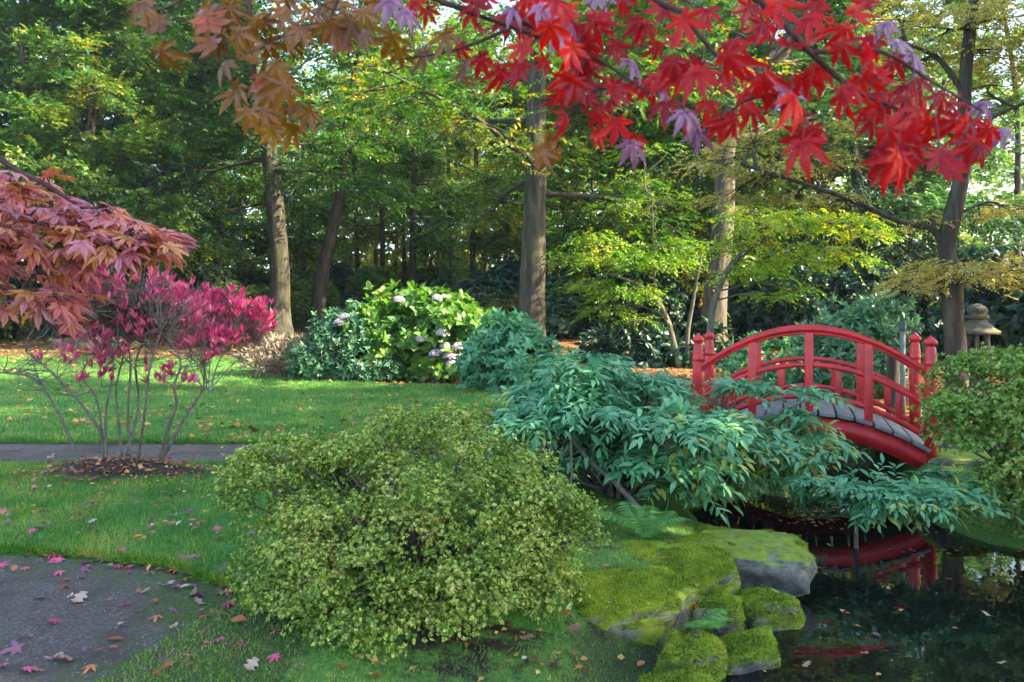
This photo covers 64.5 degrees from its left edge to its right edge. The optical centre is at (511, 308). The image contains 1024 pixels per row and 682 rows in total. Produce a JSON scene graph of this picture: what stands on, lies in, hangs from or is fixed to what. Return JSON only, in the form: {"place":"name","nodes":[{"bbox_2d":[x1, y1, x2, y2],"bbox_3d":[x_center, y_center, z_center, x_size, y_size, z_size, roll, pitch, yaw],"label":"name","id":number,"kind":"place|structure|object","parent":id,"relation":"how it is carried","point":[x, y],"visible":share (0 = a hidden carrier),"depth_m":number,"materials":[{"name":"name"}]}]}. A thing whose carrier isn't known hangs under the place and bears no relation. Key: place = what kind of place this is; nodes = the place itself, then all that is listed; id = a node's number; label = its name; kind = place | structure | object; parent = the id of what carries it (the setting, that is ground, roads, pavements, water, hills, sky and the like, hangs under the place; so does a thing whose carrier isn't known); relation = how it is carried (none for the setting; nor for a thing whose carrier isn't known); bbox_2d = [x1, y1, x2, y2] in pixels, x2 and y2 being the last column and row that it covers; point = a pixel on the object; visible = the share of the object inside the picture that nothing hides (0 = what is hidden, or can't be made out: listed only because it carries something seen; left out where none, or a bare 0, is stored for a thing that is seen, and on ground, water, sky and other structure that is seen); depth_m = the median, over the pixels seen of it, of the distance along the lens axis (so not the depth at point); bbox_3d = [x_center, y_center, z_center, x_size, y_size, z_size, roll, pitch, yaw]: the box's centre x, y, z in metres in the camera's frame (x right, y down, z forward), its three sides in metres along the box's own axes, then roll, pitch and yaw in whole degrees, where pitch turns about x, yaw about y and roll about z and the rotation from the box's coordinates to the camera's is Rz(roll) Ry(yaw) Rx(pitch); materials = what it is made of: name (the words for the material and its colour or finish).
{"place":"outdoors","nodes":[
{"label":"outdoors","id":0,"kind":"place"},
{"bbox_2d":[0,554,302,681],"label":"path","id":1,"kind":"structure","parent":0,"point":[61,610],"depth_m":4.05,"materials":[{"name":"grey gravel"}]},
{"bbox_2d":[0,353,536,443],"bbox_3d":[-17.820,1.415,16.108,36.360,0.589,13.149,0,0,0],"label":"lawn","id":2,"kind":"structure","parent":0,"point":[207,402],"depth_m":13.37,"materials":[{"name":"green plant"}]},
{"bbox_2d":[162,268,285,390],"bbox_3d":[-5.390,0.410,14.830,2.268,2.383,1.642,0,0,0],"label":"pink shrub","id":3,"kind":"object","parent":2,"relation":"on","point":[255,324],"visible":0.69,"depth_m":14.78,"materials":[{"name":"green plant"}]},
{"bbox_2d":[0,440,565,462],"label":"path","id":4,"kind":"structure","parent":0,"point":[31,452],"depth_m":9.04,"materials":[{"name":"grey asphalt"}]},
{"bbox_2d":[0,435,567,635],"bbox_3d":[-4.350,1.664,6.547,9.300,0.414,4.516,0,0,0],"label":"lawn","id":5,"kind":"structure","parent":0,"point":[531,624],"depth_m":5.83,"materials":[{"name":"green plant"}]},
{"bbox_2d":[39,458,217,481],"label":"soil","id":6,"kind":"structure","parent":5,"relation":"on","point":[92,472],"depth_m":7.36,"materials":[{"name":"brown soil"}]},
{"bbox_2d":[0,263,224,462],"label":"pink shrub","id":7,"kind":"object","parent":6,"relation":"on","point":[139,309],"visible":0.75,"depth_m":7.58,"materials":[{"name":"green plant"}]},
{"bbox_2d":[206,536,286,575],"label":"fern","id":8,"kind":"object","parent":5,"relation":"on","point":[231,550],"visible":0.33,"depth_m":4.80,"materials":[{"name":"green plant"}]},
{"bbox_2d":[197,399,611,661],"bbox_3d":[-0.559,1.084,4.570,2.124,1.158,2.027,0,0,-30],"label":"azalea bush","id":9,"kind":"object","parent":5,"relation":"on","point":[454,577],"visible":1,"depth_m":4.19,"materials":[{"name":"green plant"}]},
{"bbox_2d":[0,323,1023,681],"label":"ground","id":10,"kind":"structure","parent":0,"point":[494,641],"depth_m":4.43,"materials":[{"name":"green plant"}]},
{"bbox_2d":[0,277,46,339],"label":"rhododendron bush","id":11,"kind":"object","parent":10,"relation":"on","point":[19,284],"visible":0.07,"depth_m":27.30,"materials":[{"name":"green plant"}]},
{"bbox_2d":[0,2,172,341],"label":"conifer tree","id":12,"kind":"object","parent":10,"relation":"on","point":[9,29],"visible":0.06,"depth_m":29.04,"materials":[{"name":"green plant"}]},
{"bbox_2d":[0,156,199,341],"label":"maple tree","id":13,"kind":"object","parent":10,"relation":"on","point":[93,239],"visible":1,"depth_m":2.48,"materials":[{"name":"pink plant"}]},
{"bbox_2d":[52,337,149,349],"bbox_3d":[-11.895,1.095,23.521,2.520,0.552,0.548,0,0,-25],"label":"fallen log","id":14,"kind":"object","parent":10,"relation":"on","point":[80,344],"visible":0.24,"depth_m":23.12,"materials":[{"name":"brown wood"}]},
{"bbox_2d":[0,0,220,340],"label":"oak tree","id":15,"kind":"object","parent":10,"relation":"on","point":[177,199],"visible":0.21,"depth_m":25.70,"materials":[{"name":"green plant"}]},
{"bbox_2d":[0,0,237,342],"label":"oak tree","id":16,"kind":"object","parent":10,"relation":"on","point":[86,16],"visible":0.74,"depth_m":23.81,"materials":[{"name":"green plant"}]},
{"bbox_2d":[14,0,256,336],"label":"conifer tree","id":17,"kind":"object","parent":10,"relation":"on","point":[111,125],"visible":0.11,"depth_m":32.82,"materials":[{"name":"green plant"}]},
{"bbox_2d":[41,29,299,278],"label":"oak tree","id":18,"kind":"object","parent":10,"relation":"on","point":[242,222],"visible":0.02,"depth_m":47.69,"materials":[{"name":"green plant"}]},
{"bbox_2d":[50,0,345,284],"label":"beech tree","id":19,"kind":"object","parent":10,"relation":"on","point":[234,227],"visible":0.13,"depth_m":37.24,"materials":[{"name":"green plant"}]},
{"bbox_2d":[114,1,368,323],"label":"beech tree","id":20,"kind":"object","parent":10,"relation":"on","point":[295,249],"visible":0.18,"depth_m":36.89,"materials":[{"name":"green plant"}]},
{"bbox_2d":[235,274,294,320],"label":"rhododendron bush","id":21,"kind":"object","parent":10,"relation":"on","point":[250,280],"visible":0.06,"depth_m":39.42,"materials":[{"name":"green plant"}]},
{"bbox_2d":[234,331,319,377],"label":"dried perennial","id":22,"kind":"object","parent":10,"relation":"on","point":[278,367],"visible":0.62,"depth_m":17.12,"materials":[{"name":"brown plant"}]},
{"bbox_2d":[127,0,453,336],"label":"beech tree","id":23,"kind":"object","parent":10,"relation":"on","point":[279,281],"visible":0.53,"depth_m":29.58,"materials":[{"name":"green plant"}]},
{"bbox_2d":[252,85,358,269],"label":"slender tree","id":24,"kind":"object","parent":10,"relation":"on","point":[293,152],"visible":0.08,"depth_m":54.95,"materials":[{"name":"green plant"}]},
{"bbox_2d":[290,277,342,328],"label":"laurel bush","id":25,"kind":"object","parent":10,"relation":"on","point":[334,297],"visible":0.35,"depth_m":35.50,"materials":[{"name":"green plant"}]},
{"bbox_2d":[295,260,354,295],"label":"rhododendron bush","id":26,"kind":"object","parent":10,"relation":"on","point":[340,274],"visible":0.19,"depth_m":51.22,"materials":[{"name":"green plant"}]},
{"bbox_2d":[287,92,386,263],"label":"slender tree","id":27,"kind":"object","parent":10,"relation":"on","point":[369,215],"visible":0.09,"depth_m":61.07,"materials":[{"name":"green plant"}]},
{"bbox_2d":[279,298,404,382],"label":"rhododendron bush","id":28,"kind":"object","parent":10,"relation":"on","point":[305,355],"visible":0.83,"depth_m":16.35,"materials":[{"name":"green plant"}]},
{"bbox_2d":[292,44,405,269],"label":"slender tree","id":29,"kind":"object","parent":10,"relation":"on","point":[388,236],"visible":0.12,"depth_m":48.85,"materials":[{"name":"green plant"}]},
{"bbox_2d":[334,287,365,315],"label":"rhododendron bush","id":30,"kind":"object","parent":10,"relation":"on","point":[353,293],"visible":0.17,"depth_m":39.69,"materials":[{"name":"green plant"}]},
{"bbox_2d":[324,70,417,265],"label":"slender tree","id":31,"kind":"object","parent":10,"relation":"on","point":[375,250],"visible":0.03,"depth_m":61.78,"materials":[{"name":"green plant"}]},
{"bbox_2d":[245,0,499,330],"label":"oak tree","id":32,"kind":"object","parent":10,"relation":"on","point":[320,287],"visible":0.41,"depth_m":33.94,"materials":[{"name":"green plant"}]},
{"bbox_2d":[344,264,403,296],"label":"laurel bush","id":33,"kind":"object","parent":10,"relation":"on","point":[379,276],"visible":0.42,"depth_m":42.97,"materials":[{"name":"green plant"}]},
{"bbox_2d":[311,35,459,266],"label":"slender tree","id":34,"kind":"object","parent":10,"relation":"on","point":[381,228],"visible":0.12,"depth_m":46.09,"materials":[{"name":"green plant"}]},
{"bbox_2d":[346,95,457,287],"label":"slender tree","id":35,"kind":"object","parent":10,"relation":"on","point":[367,238],"visible":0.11,"depth_m":49.79,"materials":[{"name":"green plant"}]},
{"bbox_2d":[309,0,506,288],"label":"slender tree","id":36,"kind":"object","parent":10,"relation":"on","point":[412,256],"visible":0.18,"depth_m":39.62,"materials":[{"name":"green plant"}]},
{"bbox_2d":[333,279,502,383],"bbox_3d":[-1.953,0.505,17.227,3.620,2.252,2.709,0,0,0],"label":"hydrangea bush","id":37,"kind":"object","parent":10,"relation":"on","point":[438,325],"visible":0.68,"depth_m":16.45,"materials":[{"name":"green plant"}]},
{"bbox_2d":[367,121,488,265],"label":"slender tree","id":38,"kind":"object","parent":10,"relation":"on","point":[394,254],"visible":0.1,"depth_m":56.14,"materials":[{"name":"green plant"}]},
{"bbox_2d":[378,95,482,270],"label":"slender tree","id":39,"kind":"object","parent":10,"relation":"on","point":[427,220],"visible":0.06,"depth_m":51.61,"materials":[{"name":"green plant"}]},
{"bbox_2d":[379,78,505,286],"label":"slender tree","id":40,"kind":"object","parent":10,"relation":"on","point":[463,174],"visible":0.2,"depth_m":47.71,"materials":[{"name":"green plant"}]},
{"bbox_2d":[416,264,468,287],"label":"laurel bush","id":41,"kind":"object","parent":10,"relation":"on","point":[430,274],"visible":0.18,"depth_m":49.69,"materials":[{"name":"green plant"}]},
{"bbox_2d":[389,3,524,274],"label":"slender tree","id":42,"kind":"object","parent":10,"relation":"on","point":[458,143],"visible":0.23,"depth_m":40.40,"materials":[{"name":"green plant"}]},
{"bbox_2d":[430,267,517,314],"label":"rhododendron bush","id":43,"kind":"object","parent":10,"relation":"on","point":[474,283],"visible":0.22,"depth_m":30.43,"materials":[{"name":"green plant"}]},
{"bbox_2d":[438,76,519,270],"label":"slender tree","id":44,"kind":"object","parent":10,"relation":"on","point":[485,259],"visible":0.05,"depth_m":57.75,"materials":[{"name":"green plant"}]},
{"bbox_2d":[490,254,520,290],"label":"rhododendron bush","id":45,"kind":"object","parent":10,"relation":"on","point":[509,269],"visible":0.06,"depth_m":34.58,"materials":[{"name":"green plant"}]},
{"bbox_2d":[452,307,564,392],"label":"rhododendron bush","id":46,"kind":"object","parent":10,"relation":"on","point":[499,349],"visible":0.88,"depth_m":14.63,"materials":[{"name":"teal plant"}]},
{"bbox_2d":[0,328,1020,681],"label":"leaf litter","id":47,"kind":"object","parent":10,"relation":"on","point":[376,674],"visible":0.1,"depth_m":10.90,"materials":[{"name":"orange plant"}]},
{"bbox_2d":[3,0,1023,282],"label":"distant wood","id":48,"kind":"object","parent":10,"relation":"on","point":[999,186],"visible":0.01,"depth_m":69.19,"materials":[{"name":"green plant"}]},
{"bbox_2d":[453,50,573,260],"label":"slender tree","id":49,"kind":"object","parent":10,"relation":"on","point":[505,115],"visible":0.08,"depth_m":51.82,"materials":[{"name":"green plant"}]},
{"bbox_2d":[292,0,802,336],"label":"beech tree","id":50,"kind":"object","parent":10,"relation":"on","point":[537,194],"visible":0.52,"depth_m":21.64,"materials":[{"name":"green plant"}]},
{"bbox_2d":[446,0,658,287],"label":"beech tree","id":51,"kind":"object","parent":10,"relation":"on","point":[480,241],"visible":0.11,"depth_m":42.83,"materials":[{"name":"green plant"}]},
{"bbox_2d":[517,269,592,339],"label":"rhododendron bush","id":52,"kind":"object","parent":10,"relation":"on","point":[557,323],"visible":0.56,"depth_m":27.64,"materials":[{"name":"green plant"}]},
{"bbox_2d":[126,0,1016,197],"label":"maple tree","id":53,"kind":"object","parent":10,"relation":"on","point":[901,134],"visible":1,"depth_m":1.31,"materials":[{"name":"red plant"}]},
{"bbox_2d":[479,1,761,276],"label":"oak tree","id":54,"kind":"object","parent":10,"relation":"on","point":[563,204],"visible":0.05,"depth_m":34.94,"materials":[{"name":"green plant"}]},
{"bbox_2d":[534,140,711,367],"bbox_3d":[2.595,-1.249,19.003,4.253,5.507,3.082,0,0,0],"label":"maple tree","id":55,"kind":"object","parent":10,"relation":"on","point":[639,261],"visible":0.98,"depth_m":18.96,"materials":[{"name":"green plant"}]},
{"bbox_2d":[478,0,770,317],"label":"beech tree","id":56,"kind":"object","parent":10,"relation":"on","point":[556,236],"visible":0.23,"depth_m":28.88,"materials":[{"name":"green plant"}]},
{"bbox_2d":[460,348,793,528],"bbox_3d":[1.159,1.113,7.874,3.078,1.424,3.268,0,0,27],"label":"teal shrub","id":57,"kind":"object","parent":10,"relation":"on","point":[602,408],"visible":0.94,"depth_m":6.96,"materials":[{"name":"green plant"}]},
{"bbox_2d":[562,565,704,645],"bbox_3d":[0.727,1.923,5.054,0.939,0.509,0.706,0,0,-14],"label":"rock","id":58,"kind":"object","parent":10,"relation":"on","point":[669,595],"visible":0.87,"depth_m":4.80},
{"bbox_2d":[577,265,694,338],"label":"rhododendron bush","id":59,"kind":"object","parent":10,"relation":"on","point":[677,313],"visible":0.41,"depth_m":26.66,"materials":[{"name":"green plant"}]},
{"bbox_2d":[597,501,691,537],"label":"fern","id":60,"kind":"object","parent":10,"relation":"on","point":[652,519],"visible":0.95,"depth_m":6.03,"materials":[{"name":"green plant"}]},
{"bbox_2d":[565,311,745,369],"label":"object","id":61,"kind":"object","parent":10,"relation":"on","point":[656,352],"visible":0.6,"depth_m":19.51,"materials":[{"name":"green plant"}]},
{"bbox_2d":[594,0,747,271],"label":"conifer tree","id":62,"kind":"object","parent":10,"relation":"on","point":[695,3],"visible":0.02,"depth_m":38.52,"materials":[{"name":"green plant"}]},
{"bbox_2d":[646,256,702,334],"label":"rhododendron bush","id":63,"kind":"object","parent":10,"relation":"on","point":[689,298],"visible":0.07,"depth_m":28.61,"materials":[{"name":"green plant"}]},
{"bbox_2d":[638,663,720,681],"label":"rock","id":64,"kind":"object","parent":10,"relation":"on","point":[695,673],"visible":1,"depth_m":4.14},
{"bbox_2d":[618,539,741,596],"bbox_3d":[1.063,1.904,5.642,1.045,0.491,0.775,0,0,43],"label":"rock","id":65,"kind":"object","parent":10,"relation":"on","point":[709,569],"visible":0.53,"depth_m":5.48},
{"bbox_2d":[652,627,728,679],"bbox_3d":[0.984,2.014,4.513,0.460,0.407,0.428,0,0,0],"label":"rock","id":66,"kind":"object","parent":10,"relation":"on","point":[679,650],"visible":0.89,"depth_m":4.42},
{"bbox_2d":[683,608,730,631],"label":"fern","id":67,"kind":"object","parent":66,"relation":"on","point":[706,623],"visible":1,"depth_m":4.69,"materials":[{"name":"green plant"}]},
{"bbox_2d":[560,0,822,270],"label":"beech tree","id":68,"kind":"object","parent":10,"relation":"on","point":[720,4],"visible":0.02,"depth_m":41.81,"materials":[{"name":"green plant"}]},
{"bbox_2d":[686,587,745,636],"bbox_3d":[1.248,2.004,5.111,0.446,0.431,0.421,0,0,12],"label":"rock","id":69,"kind":"object","parent":10,"relation":"on","point":[719,598],"visible":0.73,"depth_m":4.96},
{"bbox_2d":[680,265,754,337],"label":"rhododendron bush","id":70,"kind":"object","parent":10,"relation":"on","point":[696,316],"visible":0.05,"depth_m":28.02,"materials":[{"name":"green plant"}]},
{"bbox_2d":[676,529,816,596],"bbox_3d":[1.629,1.900,6.014,1.181,0.437,0.744,0,0,19],"label":"rock","id":71,"kind":"object","parent":10,"relation":"on","point":[782,562],"visible":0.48,"depth_m":5.70,"materials":[{"name":"stone"}]},
{"bbox_2d":[717,624,781,675],"bbox_3d":[1.343,2.046,4.668,0.538,0.384,0.387,0,0,-36],"label":"rock","id":72,"kind":"object","parent":10,"relation":"on","point":[752,650],"visible":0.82,"depth_m":4.54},
{"bbox_2d":[546,0,954,348],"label":"oak tree","id":73,"kind":"object","parent":10,"relation":"on","point":[781,56],"visible":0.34,"depth_m":21.94,"materials":[{"name":"green plant"}]},
{"bbox_2d":[696,270,816,344],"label":"rhododendron bush","id":74,"kind":"object","parent":10,"relation":"on","point":[753,316],"visible":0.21,"depth_m":25.60,"materials":[{"name":"green plant"}]},
{"bbox_2d":[653,376,873,497],"bbox_3d":[2.251,1.274,8.027,2.267,1.206,1.955,0,0,0],"label":"teal shrub","id":75,"kind":"object","parent":10,"relation":"on","point":[799,446],"visible":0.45,"depth_m":7.70,"materials":[{"name":"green plant"}]},
{"bbox_2d":[736,586,805,630],"bbox_3d":[1.685,2.028,5.273,0.459,0.398,0.416,0,0,-12],"label":"rock","id":76,"kind":"object","parent":10,"relation":"on","point":[772,608],"visible":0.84,"depth_m":5.13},
{"bbox_2d":[615,0,942,264],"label":"oak tree","id":77,"kind":"object","parent":10,"relation":"on","point":[862,151],"visible":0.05,"depth_m":29.62,"materials":[{"name":"green plant"}]},
{"bbox_2d":[694,204,906,340],"bbox_3d":[5.699,-0.262,16.018,4.178,3.724,2.784,0,0,0],"label":"maple tree","id":78,"kind":"object","parent":10,"relation":"on","point":[779,224],"visible":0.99,"depth_m":15.99,"materials":[{"name":"green plant"}]},
{"bbox_2d":[762,254,840,329],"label":"rhododendron bush","id":79,"kind":"object","parent":10,"relation":"on","point":[796,269],"visible":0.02,"depth_m":24.38,"materials":[{"name":"green plant"}]},
{"bbox_2d":[714,329,908,392],"bbox_3d":[5.620,1.187,15.318,3.586,1.727,1.936,0,0,22],"label":"evergreen bush","id":80,"kind":"object","parent":10,"relation":"on","point":[791,375],"visible":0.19,"depth_m":15.28,"materials":[{"name":"teal plant"}]},
{"bbox_2d":[692,324,937,468],"bbox_3d":[3.508,1.074,9.591,2.560,1.752,1.437,0,0,20],"label":"arched footbridge","id":81,"kind":"object","parent":10,"relation":"on","point":[866,423],"visible":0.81,"depth_m":9.03,"materials":[{"name":"red paint"}]},
{"bbox_2d":[764,254,899,347],"bbox_3d":[9.751,-0.107,22.999,5.118,2.988,3.106,0,0,-3],"label":"rhododendron bush","id":82,"kind":"object","parent":10,"relation":"on","point":[847,285],"visible":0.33,"depth_m":22.43,"materials":[{"name":"green plant"}]},
{"bbox_2d":[656,0,1023,395],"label":"layered tree","id":83,"kind":"object","parent":10,"relation":"on","point":[950,281],"visible":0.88,"depth_m":12.99,"materials":[{"name":"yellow plant"}]},
{"bbox_2d":[734,0,952,284],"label":"conifer tree","id":84,"kind":"object","parent":10,"relation":"on","point":[859,187],"visible":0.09,"depth_m":26.19,"materials":[{"name":"green plant"}]},
{"bbox_2d":[676,0,1023,269],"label":"oak tree","id":85,"kind":"object","parent":10,"relation":"on","point":[932,191],"visible":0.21,"depth_m":25.54,"materials":[{"name":"green plant"}]},
{"bbox_2d":[792,279,935,399],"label":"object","id":86,"kind":"object","parent":10,"relation":"on","point":[877,323],"visible":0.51,"depth_m":14.00,"materials":[{"name":"green plant"}]},
{"bbox_2d":[886,347,899,415],"bbox_3d":[5.634,1.170,12.000,0.195,1.207,0.199,0,0,0],"label":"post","id":87,"kind":"object","parent":10,"relation":"on","point":[893,371],"visible":0.42,"depth_m":11.93,"materials":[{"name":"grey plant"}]},
{"bbox_2d":[774,453,1023,547],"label":"teal shrub","id":88,"kind":"object","parent":10,"relation":"on","point":[876,501],"visible":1,"depth_m":6.49,"materials":[{"name":"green plant"}]},
{"bbox_2d":[899,322,905,420],"bbox_3d":[5.400,0.984,11.200,0.084,1.608,0.082,0,0,0],"label":"marker pole","id":89,"kind":"object","parent":10,"relation":"on","point":[902,327],"visible":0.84,"depth_m":11.17,"materials":[{"name":"wood"}]},
{"bbox_2d":[875,258,991,357],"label":"rhododendron bush","id":90,"kind":"object","parent":10,"relation":"on","point":[934,324],"visible":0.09,"depth_m":20.07,"materials":[{"name":"green plant"}]},
{"bbox_2d":[850,0,1023,248],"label":"slender tree","id":91,"kind":"object","parent":10,"relation":"on","point":[1001,125],"visible":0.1,"depth_m":35.34,"materials":[{"name":"green plant"}]},
{"bbox_2d":[885,244,1020,357],"bbox_3d":[12.225,-0.104,21.000,5.118,3.195,3.105,0,0,-4],"label":"rhododendron bush","id":92,"kind":"object","parent":10,"relation":"on","point":[933,309],"visible":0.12,"depth_m":20.37,"materials":[{"name":"green plant"}]},
{"bbox_2d":[900,230,1023,269],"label":"rhododendron bush","id":93,"kind":"object","parent":10,"relation":"on","point":[962,255],"visible":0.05,"depth_m":31.02,"materials":[{"name":"green plant"}]},
{"bbox_2d":[905,341,1023,538],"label":"azalea bush","id":94,"kind":"object","parent":10,"relation":"on","point":[956,409],"visible":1,"depth_m":6.73,"materials":[{"name":"green plant"}]},
{"bbox_2d":[928,448,1003,466],"bbox_3d":[4.897,1.630,8.617,0.979,0.194,0.720,0,0,16],"label":"rock","id":95,"kind":"object","parent":10,"relation":"on","point":[948,458],"visible":0.24,"depth_m":8.43,"materials":[{"name":"stone"}]},
{"bbox_2d":[912,0,1023,257],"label":"slender tree","id":96,"kind":"object","parent":10,"relation":"on","point":[1018,123],"visible":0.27,"depth_m":29.75,"materials":[{"name":"green plant"}]},
{"bbox_2d":[941,252,1023,362],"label":"rhododendron bush","id":97,"kind":"object","parent":10,"relation":"on","point":[1012,322],"visible":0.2,"depth_m":19.27,"materials":[{"name":"green plant"}]},
{"bbox_2d":[965,303,1000,397],"bbox_3d":[8.032,0.771,14.000,0.820,1.720,0.710,0,0,0],"label":"stone lantern","id":98,"kind":"object","parent":10,"relation":"on","point":[977,323],"visible":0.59,"depth_m":13.84,"materials":[{"name":"grey stone"}]},
{"bbox_2d":[2,0,1023,271],"label":"sky","id":99,"kind":"structure","parent":0,"point":[495,6],"materials":[{"name":"white"}]},
{"bbox_2d":[689,461,1023,681],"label":"water","id":100,"kind":"structure","parent":0,"point":[830,640],"depth_m":5.61,"materials":[{"name":"black liquid"}]},
{"bbox_2d":[708,486,1023,681],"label":"floating leaves","id":101,"kind":"object","parent":100,"relation":"on","point":[808,518],"visible":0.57,"depth_m":7.63,"materials":[{"name":"red plant"}]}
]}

